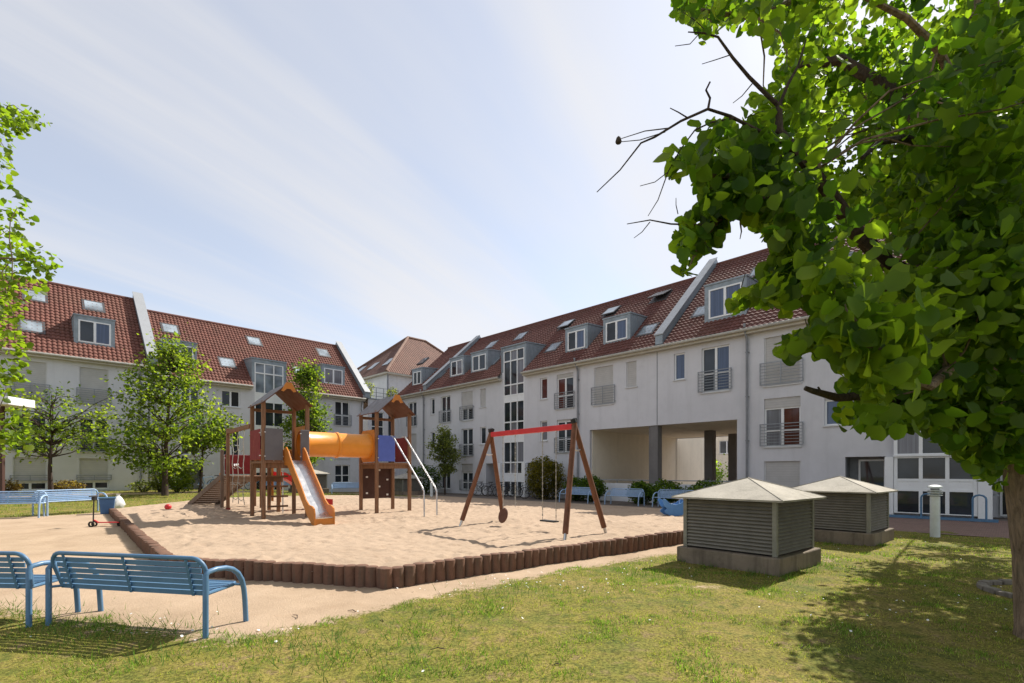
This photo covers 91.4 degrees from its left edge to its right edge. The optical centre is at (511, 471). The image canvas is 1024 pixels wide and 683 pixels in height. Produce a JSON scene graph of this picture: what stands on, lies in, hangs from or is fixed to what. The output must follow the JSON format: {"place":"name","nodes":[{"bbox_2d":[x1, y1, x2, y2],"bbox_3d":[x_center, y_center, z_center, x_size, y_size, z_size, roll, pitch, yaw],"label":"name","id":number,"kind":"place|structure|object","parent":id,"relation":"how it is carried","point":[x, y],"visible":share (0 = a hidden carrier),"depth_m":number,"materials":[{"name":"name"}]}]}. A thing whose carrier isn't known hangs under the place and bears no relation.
{"place":"outdoors","nodes":[
{"label":"outdoors","id":0,"kind":"place"},
{"bbox_2d":[0,488,357,516],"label":"grass","id":1,"kind":"structure","parent":0,"point":[6,508],"depth_m":21.61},
{"bbox_2d":[116,495,682,571],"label":"sand","id":2,"kind":"structure","parent":0,"point":[400,534],"depth_m":12.24,"materials":[{"name":"sand"}]},
{"bbox_2d":[164,504,171,509],"bbox_3d":[-12.086,1.224,17.568,0.218,0.198,0.214,0,0,0],"label":"ball","id":3,"kind":"object","parent":2,"relation":"on","point":[167,506],"visible":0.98,"depth_m":17.50,"materials":[{"name":"red paint"}]},
{"bbox_2d":[187,382,437,525],"bbox_3d":[-7.381,-0.551,18.055,10.463,4.160,5.074,0,0,44],"label":"climbing structure","id":4,"kind":"object","parent":2,"relation":"on","point":[269,451],"visible":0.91,"depth_m":16.46,"materials":[{"name":"brown wood"}]},
{"bbox_2d":[459,418,606,539],"bbox_3d":[0.415,0.177,12.144,1.779,2.742,4.022,0,0,-41],"label":"playground swing","id":5,"kind":"object","parent":2,"relation":"on","point":[572,427],"visible":0.87,"depth_m":11.26,"materials":[{"name":"wood"}]},
{"bbox_2d":[498,435,515,522],"bbox_3d":[-0.148,0.142,12.782,0.140,2.350,0.696,0,0,-35],"label":"hanging swing","id":6,"kind":"object","parent":5,"relation":"hanging from","point":[503,515],"visible":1,"depth_m":12.85,"materials":[{"name":"silver metal"}]},
{"bbox_2d":[540,431,558,522],"bbox_3d":[0.866,0.056,11.634,0.170,2.204,0.478,0,0,-41],"label":"hanging swing","id":7,"kind":"object","parent":5,"relation":"hanging from","point":[552,521],"visible":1,"depth_m":11.57,"materials":[{"name":"metal"}]},
{"bbox_2d":[658,498,682,515],"bbox_3d":[5.289,1.154,16.436,0.906,0.578,0.520,0,0,-8],"label":"rocking toy","id":8,"kind":"object","parent":2,"relation":"on","point":[673,509],"visible":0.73,"depth_m":16.26,"materials":[{"name":"blue plastic"}]},
{"bbox_2d":[0,0,1002,367],"label":"sky","id":9,"kind":"structure","parent":0,"point":[367,176],"materials":[{"name":"blue"}]},
{"bbox_2d":[0,489,1023,682],"bbox_3d":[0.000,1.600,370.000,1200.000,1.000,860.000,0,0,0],"label":"ground","id":10,"kind":"structure","parent":0,"point":[280,605],"depth_m":5.30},
{"bbox_2d":[5,478,23,492],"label":"shrub","id":11,"kind":"object","parent":10,"relation":"on","point":[14,486],"visible":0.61,"depth_m":24.27,"materials":[{"name":"green plant"}]},
{"bbox_2d":[0,396,34,502],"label":"post canopy","id":12,"kind":"object","parent":10,"relation":"on","point":[19,402],"visible":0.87,"depth_m":19.96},
{"bbox_2d":[0,491,47,517],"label":"bench","id":13,"kind":"object","parent":10,"relation":"on","point":[6,495],"visible":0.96,"depth_m":15.39,"materials":[{"name":"blue paint"}]},
{"bbox_2d":[0,102,63,462],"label":"tree","id":14,"kind":"object","parent":10,"relation":"on","point":[8,114],"visible":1,"depth_m":8.13,"materials":[{"name":"green plant"}]},
{"bbox_2d":[0,551,80,627],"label":"bench","id":15,"kind":"object","parent":10,"relation":"on","point":[27,579],"visible":0.66,"depth_m":5.09,"materials":[{"name":"blue paint"}]},
{"bbox_2d":[3,381,127,493],"bbox_3d":[-23.074,-1.692,25.095,5.900,5.948,6.579,0,0,0],"label":"tree","id":16,"kind":"object","parent":10,"relation":"on","point":[52,429],"visible":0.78,"depth_m":25.05,"materials":[{"name":"green plant"}]},
{"bbox_2d":[47,480,86,492],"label":"shrub","id":17,"kind":"object","parent":10,"relation":"on","point":[69,484],"visible":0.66,"depth_m":25.97,"materials":[{"name":"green plant"}]},
{"bbox_2d":[32,489,107,516],"bbox_3d":[-14.583,1.000,16.595,0.587,0.841,1.920,0,0,18],"label":"bench","id":18,"kind":"object","parent":10,"relation":"on","point":[63,492],"visible":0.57,"depth_m":16.63,"materials":[{"name":"blue paint"}]},
{"bbox_2d":[0,272,157,492],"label":"apartment building","id":19,"kind":"structure","parent":10,"relation":"on","point":[82,337],"depth_m":28.81,"materials":[{"name":"white paint"}]},
{"bbox_2d":[11,413,47,451],"bbox_3d":[-25.930,-2.140,26.905,1.420,2.080,0.240,0,0,-45],"label":"window","id":20,"kind":"structure","parent":19,"relation":"in","point":[20,424],"depth_m":27.08,"materials":[{"name":"grey glass"}]},
{"bbox_2d":[14,482,46,489],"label":"window","id":21,"kind":"structure","parent":19,"relation":"in","point":[27,485],"depth_m":27.05,"materials":[{"name":"white glass"}]},
{"bbox_2d":[79,416,108,452],"bbox_3d":[-24.056,-2.140,28.779,1.420,2.080,0.240,0,0,-45],"label":"window","id":22,"kind":"structure","parent":19,"relation":"in","point":[91,430],"depth_m":28.76,"materials":[{"name":"grey glass"}]},
{"bbox_2d":[79,481,108,488],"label":"window","id":23,"kind":"structure","parent":19,"relation":"in","point":[103,484],"depth_m":28.91,"materials":[{"name":"clear glass"}]},
{"bbox_2d":[88,495,119,526],"bbox_3d":[-10.832,1.048,13.355,0.848,0.833,0.320,0,0,-4],"label":"kick scooter","id":24,"kind":"object","parent":10,"relation":"on","point":[93,498],"visible":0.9,"depth_m":13.32,"materials":[{"name":"red paint"}]},
{"bbox_2d":[98,497,115,513],"bbox_3d":[-13.500,1.115,16.667,0.460,0.550,0.380,0,0,-40],"label":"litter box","id":25,"kind":"object","parent":10,"relation":"on","point":[106,504],"visible":0.88,"depth_m":16.53,"materials":[{"name":"blue plastic"}]},
{"bbox_2d":[114,494,125,507],"bbox_3d":[-14.607,1.087,18.500,0.491,0.540,0.478,0,0,0],"label":"bag","id":26,"kind":"object","parent":25,"relation":"hanging from","point":[119,502],"visible":0.62,"depth_m":18.42,"materials":[{"name":"white plastic"}]},
{"bbox_2d":[125,479,155,491],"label":"shrub","id":27,"kind":"object","parent":10,"relation":"on","point":[145,488],"visible":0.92,"depth_m":28.35,"materials":[{"name":"green plant"}]},
{"bbox_2d":[109,507,172,571],"bbox_3d":[-9.645,1.574,12.558,0.213,0.770,13.137,0,0,-42],"label":"palisade border","id":28,"kind":"object","parent":10,"relation":"on","point":[144,542],"visible":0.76,"depth_m":10.10,"materials":[{"name":"brown wood"}]},
{"bbox_2d":[45,551,248,638],"bbox_3d":[-3.767,1.221,5.187,1.919,0.841,0.587,0,0,12],"label":"bench","id":29,"kind":"object","parent":10,"relation":"on","point":[184,583],"visible":0.96,"depth_m":4.98,"materials":[{"name":"blue paint"}]},
{"bbox_2d":[82,322,230,495],"bbox_3d":[-17.742,-3.125,25.487,6.333,8.923,6.847,0,0,-40],"label":"tree","id":30,"kind":"object","parent":10,"relation":"on","point":[158,455],"visible":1,"depth_m":25.16,"materials":[{"name":"green plant"}]},
{"bbox_2d":[148,463,168,491],"bbox_3d":[-20.206,0.185,28.723,1.176,2.048,1.103,0,0,0],"label":"shrub","id":31,"kind":"object","parent":10,"relation":"on","point":[158,486],"visible":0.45,"depth_m":28.49,"materials":[{"name":"green plant"}]},
{"bbox_2d":[156,463,197,492],"bbox_3d":[-19.249,0.331,28.813,2.125,1.796,2.204,0,0,0],"label":"shrub","id":32,"kind":"object","parent":10,"relation":"on","point":[180,482],"visible":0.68,"depth_m":28.46,"materials":[{"name":"green plant"}]},
{"bbox_2d":[192,474,213,489],"bbox_3d":[-19.304,0.637,31.608,0.576,0.996,1.735,0,0,34],"label":"bicycle","id":33,"kind":"object","parent":10,"relation":"on","point":[203,480],"visible":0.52,"depth_m":31.44,"materials":[{"name":"metal"}]},
{"bbox_2d":[163,397,249,492],"bbox_3d":[-17.477,-1.614,28.965,4.420,5.826,4.596,0,0,-31],"label":"tree","id":34,"kind":"object","parent":10,"relation":"on","point":[218,430],"visible":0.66,"depth_m":28.69,"materials":[{"name":"green plant"}]},
{"bbox_2d":[147,309,370,491],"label":"apartment building","id":35,"kind":"structure","parent":10,"relation":"on","point":[248,366],"depth_m":35.98,"materials":[{"name":"white paint"}]},
{"bbox_2d":[181,386,198,412],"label":"window","id":36,"kind":"structure","parent":35,"relation":"in","point":[188,391],"depth_m":32.26,"materials":[{"name":"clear glass"}]},
{"bbox_2d":[181,425,199,455],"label":"window","id":37,"kind":"structure","parent":35,"relation":"in","point":[185,453],"depth_m":32.06,"materials":[{"name":"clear glass"}]},
{"bbox_2d":[221,390,239,407],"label":"window","id":38,"kind":"structure","parent":35,"relation":"in","point":[232,400],"depth_m":33.82,"materials":[{"name":"clear glass"}]},
{"bbox_2d":[222,427,239,455],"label":"window","id":39,"kind":"structure","parent":35,"relation":"in","point":[235,448],"depth_m":34.04,"materials":[{"name":"clear glass"}]},
{"bbox_2d":[255,362,282,489],"bbox_3d":[-17.278,-3.175,35.557,1.950,8.950,0.100,0,0,-45],"label":"stair window","id":40,"kind":"structure","parent":35,"relation":"in","point":[268,377],"depth_m":35.54,"materials":[{"name":"white glass"}]},
{"bbox_2d":[335,465,348,481],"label":"window","id":41,"kind":"structure","parent":35,"relation":"in","point":[341,471],"depth_m":39.46,"materials":[{"name":"clear glass"}]},
{"bbox_2d":[334,401,350,426],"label":"window","id":42,"kind":"structure","parent":35,"relation":"in","point":[342,408],"depth_m":39.46,"materials":[{"name":"clear glass"}]},
{"bbox_2d":[168,558,387,587],"bbox_3d":[-3.419,1.617,7.191,3.577,0.681,0.205,0,0,13],"label":"palisade border","id":43,"kind":"object","parent":10,"relation":"on","point":[359,575],"visible":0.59,"depth_m":7.03,"materials":[{"name":"brown wood"}]},
{"bbox_2d":[273,357,333,469],"bbox_3d":[-13.631,-3.123,33.889,4.275,9.238,4.129,0,0,0],"label":"tree","id":44,"kind":"object","parent":10,"relation":"on","point":[304,376],"visible":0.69,"depth_m":33.47,"materials":[{"name":"green plant"}]},
{"bbox_2d":[287,469,330,493],"bbox_3d":[-13.500,0.641,33.200,2.062,1.828,2.062,0,0,45],"label":"ventilation housing","id":45,"kind":"object","parent":10,"relation":"on","point":[321,477],"visible":0.33,"depth_m":33.02,"materials":[{"name":"concrete"}]},
{"bbox_2d":[331,482,358,493],"bbox_3d":[-10.893,1.108,32.984,1.920,0.841,0.587,0,0,-22],"label":"bench","id":46,"kind":"object","parent":10,"relation":"on","point":[343,484],"visible":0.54,"depth_m":33.12,"materials":[{"name":"blue paint"}]},
{"bbox_2d":[357,336,443,475],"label":"apartment building","id":47,"kind":"structure","parent":10,"relation":"on","point":[394,365],"depth_m":47.31,"materials":[{"name":"white paint"}]},
{"bbox_2d":[365,380,374,397],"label":"potted plant","id":48,"kind":"object","parent":47,"relation":"on","point":[371,391],"visible":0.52,"depth_m":41.51,"materials":[{"name":"green plant"}]},
{"bbox_2d":[372,412,382,434],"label":"window","id":49,"kind":"structure","parent":47,"relation":"in","point":[380,413],"depth_m":41.85,"materials":[{"name":"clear glass"}]},
{"bbox_2d":[386,386,397,396],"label":"potted plant","id":50,"kind":"object","parent":47,"relation":"on","point":[388,394],"visible":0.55,"depth_m":43.02,"materials":[{"name":"green plant"}]},
{"bbox_2d":[388,415,395,438],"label":"window","id":51,"kind":"structure","parent":47,"relation":"in","point":[389,422],"depth_m":42.52,"materials":[{"name":"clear glass"}]},
{"bbox_2d":[395,473,424,494],"bbox_3d":[-7.450,0.919,35.200,1.874,1.661,1.874,0,0,45],"label":"ventilation housing","id":52,"kind":"object","parent":10,"relation":"on","point":[401,484],"visible":0.52,"depth_m":34.60,"materials":[{"name":"concrete"}]},
{"bbox_2d":[406,463,442,493],"bbox_3d":[-6.502,0.463,37.525,3.092,2.448,2.613,0,0,0],"label":"shrub","id":53,"kind":"object","parent":10,"relation":"on","point":[425,486],"visible":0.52,"depth_m":37.30,"materials":[{"name":"green plant"}]},
{"bbox_2d":[429,478,433,496],"bbox_3d":[-5.257,1.016,32.653,0.285,1.264,0.285,0,0,0],"label":"bollard lamp","id":54,"kind":"object","parent":10,"relation":"on","point":[431,489],"visible":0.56,"depth_m":32.57,"materials":[{"name":"grey metal"}]},
{"bbox_2d":[0,538,885,682],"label":"grass tufts","id":55,"kind":"object","parent":10,"relation":"on","point":[335,632],"visible":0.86,"depth_m":4.84,"materials":[{"name":"plant"}]},
{"bbox_2d":[424,424,465,494],"bbox_3d":[-4.864,-0.822,35.377,3.388,5.061,3.112,0,0,0],"label":"tree","id":56,"kind":"object","parent":10,"relation":"on","point":[444,444],"visible":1,"depth_m":35.02,"materials":[{"name":"green plant"}]},
{"bbox_2d":[470,481,488,494],"bbox_3d":[-2.263,1.106,34.365,1.735,0.996,0.576,0,0,36],"label":"bicycle","id":57,"kind":"object","parent":10,"relation":"on","point":[480,488],"visible":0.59,"depth_m":34.29,"materials":[{"name":"metal"}]},
{"bbox_2d":[473,481,496,495],"bbox_3d":[-1.839,1.106,33.517,1.735,0.996,0.576,0,0,16],"label":"bicycle","id":58,"kind":"object","parent":10,"relation":"on","point":[484,490],"visible":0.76,"depth_m":33.50,"materials":[{"name":"black metal"}]},
{"bbox_2d":[482,482,506,495],"bbox_3d":[-1.131,1.106,32.951,1.735,0.996,0.576,0,0,-18],"label":"bicycle","id":59,"kind":"object","parent":10,"relation":"on","point":[486,490],"visible":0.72,"depth_m":32.84,"materials":[{"name":"black metal"}]},
{"bbox_2d":[492,481,515,496],"bbox_3d":[-0.495,1.106,32.456,1.735,0.996,0.576,0,0,-29],"label":"bicycle","id":60,"kind":"object","parent":10,"relation":"on","point":[502,488],"visible":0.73,"depth_m":32.38,"materials":[{"name":"black metal"}]},
{"bbox_2d":[501,482,521,496],"bbox_3d":[-0.071,1.106,31.608,1.735,0.996,0.576,0,0,34],"label":"bicycle","id":61,"kind":"object","parent":10,"relation":"on","point":[509,492],"visible":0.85,"depth_m":31.69,"materials":[{"name":"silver metal"}]},
{"bbox_2d":[513,482,538,497],"bbox_3d":[0.849,1.106,30.971,1.735,0.996,0.576,0,0,25],"label":"bicycle","id":62,"kind":"object","parent":10,"relation":"on","point":[522,490],"visible":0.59,"depth_m":31.07,"materials":[{"name":"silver metal"}]},
{"bbox_2d":[379,530,682,589],"bbox_3d":[2.559,1.623,10.091,11.006,0.691,0.205,0,0,-38],"label":"palisade border","id":63,"kind":"object","parent":10,"relation":"on","point":[413,574],"visible":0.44,"depth_m":8.00,"materials":[{"name":"brown wood"}]},
{"bbox_2d":[525,455,565,499],"bbox_3d":[1.992,0.304,29.440,2.573,2.823,2.520,0,0,0],"label":"shrub","id":64,"kind":"object","parent":10,"relation":"on","point":[549,468],"visible":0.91,"depth_m":29.00,"materials":[{"name":"green plant"}]},
{"bbox_2d":[297,609,804,665],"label":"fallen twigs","id":65,"kind":"object","parent":10,"relation":"on","point":[444,648],"visible":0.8,"depth_m":4.46,"materials":[{"name":"wood"}]},
{"bbox_2d":[397,276,727,499],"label":"apartment building","id":66,"kind":"structure","parent":10,"relation":"on","point":[593,370],"depth_m":32.19,"materials":[{"name":"white paint"}]},
{"bbox_2d":[407,402,416,427],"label":"window","id":67,"kind":"structure","parent":66,"relation":"in","point":[412,406],"depth_m":41.73,"materials":[{"name":"clear glass"}]},
{"bbox_2d":[430,398,434,414],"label":"window","id":68,"kind":"structure","parent":66,"relation":"in","point":[433,400],"depth_m":39.82,"materials":[{"name":"clear glass"}]},
{"bbox_2d":[440,396,450,423],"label":"window","id":69,"kind":"structure","parent":66,"relation":"in","point":[445,400],"depth_m":38.54,"materials":[{"name":"clear glass"}]},
{"bbox_2d":[442,470,450,489],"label":"window","id":70,"kind":"structure","parent":66,"relation":"in","point":[447,479],"depth_m":38.54,"materials":[{"name":"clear glass"}]},
{"bbox_2d":[460,391,472,421],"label":"window","id":71,"kind":"structure","parent":66,"relation":"in","point":[467,397],"depth_m":36.72,"materials":[{"name":"clear glass"}]},
{"bbox_2d":[460,428,472,456],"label":"window","id":72,"kind":"structure","parent":66,"relation":"in","point":[467,434],"depth_m":36.77,"materials":[{"name":"clear glass"}]},
{"bbox_2d":[462,464,472,490],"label":"window","id":73,"kind":"structure","parent":66,"relation":"in","point":[467,469],"depth_m":36.77,"materials":[{"name":"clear glass"}]},
{"bbox_2d":[479,427,485,444],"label":"window","id":74,"kind":"structure","parent":66,"relation":"in","point":[483,429],"depth_m":35.59,"materials":[{"name":"clear glass"}]},
{"bbox_2d":[504,347,523,495],"bbox_3d":[0.148,-3.300,33.312,1.940,9.700,0.100,0,0,45],"label":"stair window","id":75,"kind":"structure","parent":66,"relation":"in","point":[513,359],"depth_m":33.37,"materials":[{"name":"white glass"}]},
{"bbox_2d":[539,421,546,441],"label":"window","id":76,"kind":"structure","parent":66,"relation":"in","point":[543,423],"depth_m":31.51,"materials":[{"name":"clear glass"}]},
{"bbox_2d":[539,378,547,399],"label":"window","id":77,"kind":"structure","parent":66,"relation":"in","point":[543,381],"depth_m":31.51,"materials":[{"name":"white glass"}]},
{"bbox_2d":[556,419,570,453],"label":"window","id":78,"kind":"structure","parent":66,"relation":"in","point":[563,445],"depth_m":30.37,"materials":[{"name":"clear glass"}]},
{"bbox_2d":[556,372,573,409],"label":"window","id":79,"kind":"structure","parent":66,"relation":"in","point":[565,381],"depth_m":30.26,"materials":[{"name":"white glass"}]},
{"bbox_2d":[561,475,585,500],"bbox_3d":[3.607,0.919,27.971,1.633,1.512,1.655,0,0,27],"label":"shrub","id":80,"kind":"object","parent":10,"relation":"on","point":[575,497],"visible":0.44,"depth_m":27.71,"materials":[{"name":"green plant"}]},
{"bbox_2d":[559,487,593,502],"bbox_3d":[3.382,1.221,26.292,1.920,0.841,0.587,0,0,45],"label":"bench","id":81,"kind":"object","parent":10,"relation":"on","point":[586,492],"visible":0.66,"depth_m":26.31,"materials":[{"name":"blue paint"}]},
{"bbox_2d":[577,474,607,501],"bbox_3d":[4.363,0.868,27.086,1.586,1.582,1.723,0,0,-38],"label":"shrub","id":82,"kind":"object","parent":10,"relation":"on","point":[600,489],"visible":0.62,"depth_m":26.80,"materials":[{"name":"green plant"}]},
{"bbox_2d":[604,488,644,505],"bbox_3d":[5.432,1.221,24.241,0.587,0.841,1.919,0,0,-45],"label":"bench","id":83,"kind":"object","parent":10,"relation":"on","point":[627,492],"visible":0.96,"depth_m":24.35,"materials":[{"name":"blue paint"}]},
{"bbox_2d":[625,480,653,503],"bbox_3d":[6.439,1.035,25.186,1.479,1.286,1.402,0,0,0],"label":"shrub","id":84,"kind":"object","parent":10,"relation":"on","point":[641,484],"visible":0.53,"depth_m":24.96,"materials":[{"name":"green plant"}]},
{"bbox_2d":[592,479,729,502],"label":"parapet wall","id":85,"kind":"structure","parent":10,"relation":"on","point":[610,486],"depth_m":27.46,"materials":[{"name":"white concrete"}]},
{"bbox_2d":[645,478,683,503],"bbox_3d":[7.462,0.973,24.232,1.888,1.376,1.930,0,0,0],"label":"shrub","id":86,"kind":"object","parent":10,"relation":"on","point":[656,487],"visible":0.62,"depth_m":24.00,"materials":[{"name":"green plant"}]},
{"bbox_2d":[652,489,692,506],"bbox_3d":[7.271,1.221,22.403,1.920,0.841,0.587,0,0,45],"label":"bench","id":87,"kind":"object","parent":10,"relation":"on","point":[659,492],"visible":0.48,"depth_m":22.84,"materials":[{"name":"blue paint"}]},
{"bbox_2d":[677,438,703,484],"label":"garden wall","id":88,"kind":"structure","parent":10,"relation":"on","point":[690,458],"depth_m":38.05,"materials":[{"name":"beige paint"}]},
{"bbox_2d":[684,478,722,492],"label":"shrub","id":89,"kind":"object","parent":10,"relation":"on","point":[698,485],"visible":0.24,"depth_m":22.76,"materials":[{"name":"green plant"}]},
{"bbox_2d":[716,436,727,482],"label":"apartment building","id":90,"kind":"structure","parent":10,"relation":"on","point":[721,445],"depth_m":49.39,"materials":[{"name":"beige paint"}]},
{"bbox_2d":[719,440,727,453],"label":"window","id":91,"kind":"structure","parent":90,"relation":"in","point":[723,445],"depth_m":49.42,"materials":[{"name":"clear glass"}]},
{"bbox_2d":[716,453,727,483],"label":"tree","id":92,"kind":"object","parent":10,"relation":"on","point":[719,474],"visible":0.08,"depth_m":43.22,"materials":[{"name":"green plant"}]},
{"bbox_2d":[672,477,826,576],"bbox_3d":[4.170,0.919,8.830,1.874,1.661,1.874,0,0,-41],"label":"ventilation housing","id":93,"kind":"object","parent":10,"relation":"on","point":[751,524],"visible":0.98,"depth_m":8.27,"materials":[{"name":"metal"}]},
{"bbox_2d":[571,531,1011,569],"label":"grass","id":94,"kind":"structure","parent":10,"relation":"on","point":[993,547],"depth_m":9.74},
{"bbox_2d":[597,0,1023,639],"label":"tree","id":95,"kind":"object","parent":10,"relation":"on","point":[925,340],"visible":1,"depth_m":3.45,"materials":[{"name":"green plant"}]},
{"bbox_2d":[653,217,1006,518],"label":"apartment building","id":96,"kind":"structure","parent":10,"relation":"on","point":[734,378],"depth_m":22.17,"materials":[{"name":"white paint"}]},
{"bbox_2d":[672,353,685,380],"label":"window","id":97,"kind":"structure","parent":96,"relation":"in","point":[679,358],"depth_m":25.10,"materials":[{"name":"white glass"}]},
{"bbox_2d":[700,344,730,393],"bbox_3d":[9.684,-4.860,23.766,1.430,2.200,0.224,0,0,45],"label":"window","id":98,"kind":"structure","parent":96,"relation":"in","point":[718,357],"depth_m":23.78,"materials":[{"name":"white glass"}]},
{"bbox_2d":[762,396,801,447],"bbox_3d":[11.740,-2.140,21.721,1.550,2.180,0.240,0,0,45],"label":"window","id":99,"kind":"structure","parent":96,"relation":"in","point":[785,409],"depth_m":21.72,"materials":[{"name":"white glass"}]},
{"bbox_2d":[823,392,841,426],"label":"window","id":100,"kind":"structure","parent":96,"relation":"in","point":[829,404],"depth_m":20.50,"materials":[{"name":"white glass"}]},
{"bbox_2d":[859,459,884,486],"bbox_3d":[14.393,0.540,19.979,0.900,2.080,0.070,0,0,45],"label":"window","id":101,"kind":"structure","parent":96,"relation":"in","point":[872,471],"depth_m":19.95,"materials":[{"name":"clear glass"}]},
{"bbox_2d":[894,431,977,515],"bbox_3d":[15.131,-1.940,17.933,2.300,6.920,0.100,0,0,45],"label":"stair window","id":102,"kind":"structure","parent":96,"relation":"in","point":[912,475],"depth_m":18.07,"materials":[{"name":"white glass"}]},
{"bbox_2d":[1000,475,1006,516],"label":"window","id":103,"kind":"structure","parent":96,"relation":"in","point":[1003,511],"depth_m":17.49,"materials":[{"name":"clear glass"}]},
{"bbox_2d":[791,476,897,545],"bbox_3d":[7.800,0.919,11.900,1.874,1.661,1.874,0,0,-41],"label":"ventilation housing","id":104,"kind":"object","parent":10,"relation":"on","point":[850,511],"visible":0.66,"depth_m":11.24,"materials":[{"name":"metal"}]},
{"bbox_2d":[927,485,942,537],"bbox_3d":[10.412,0.985,12.308,0.300,1.330,0.300,0,0,0],"label":"bollard lamp","id":105,"kind":"object","parent":10,"relation":"on","point":[935,494],"visible":0.99,"depth_m":12.23,"materials":[{"name":"grey metal"}]},
{"bbox_2d":[889,517,1009,537],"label":"paved walk","id":106,"kind":"structure","parent":10,"relation":"on","point":[984,529],"depth_m":14.36,"materials":[{"name":"concrete"}]},
{"bbox_2d":[889,493,998,522],"bbox_3d":[14.142,1.156,16.971,0.560,0.888,3.400,0,0,-45],"label":"bike rack","id":107,"kind":"object","parent":106,"relation":"on","point":[986,519],"visible":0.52,"depth_m":16.28,"materials":[{"name":"metal"}]},
{"bbox_2d":[976,579,1012,597],"bbox_3d":[6.980,1.593,6.550,1.317,0.114,1.317,0,0,0],"label":"ring","id":108,"kind":"object","parent":10,"relation":"on","point":[984,585],"visible":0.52,"depth_m":6.81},
{"bbox_2d":[0,566,1023,682],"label":"grass","id":109,"kind":"structure","parent":0,"point":[762,586],"depth_m":4.88,"materials":[{"name":"plant"}]},
{"bbox_2d":[30,543,1006,676],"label":"daisies","id":110,"kind":"object","parent":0,"point":[523,618],"visible":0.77,"depth_m":5.58,"materials":[{"name":"white plant"}]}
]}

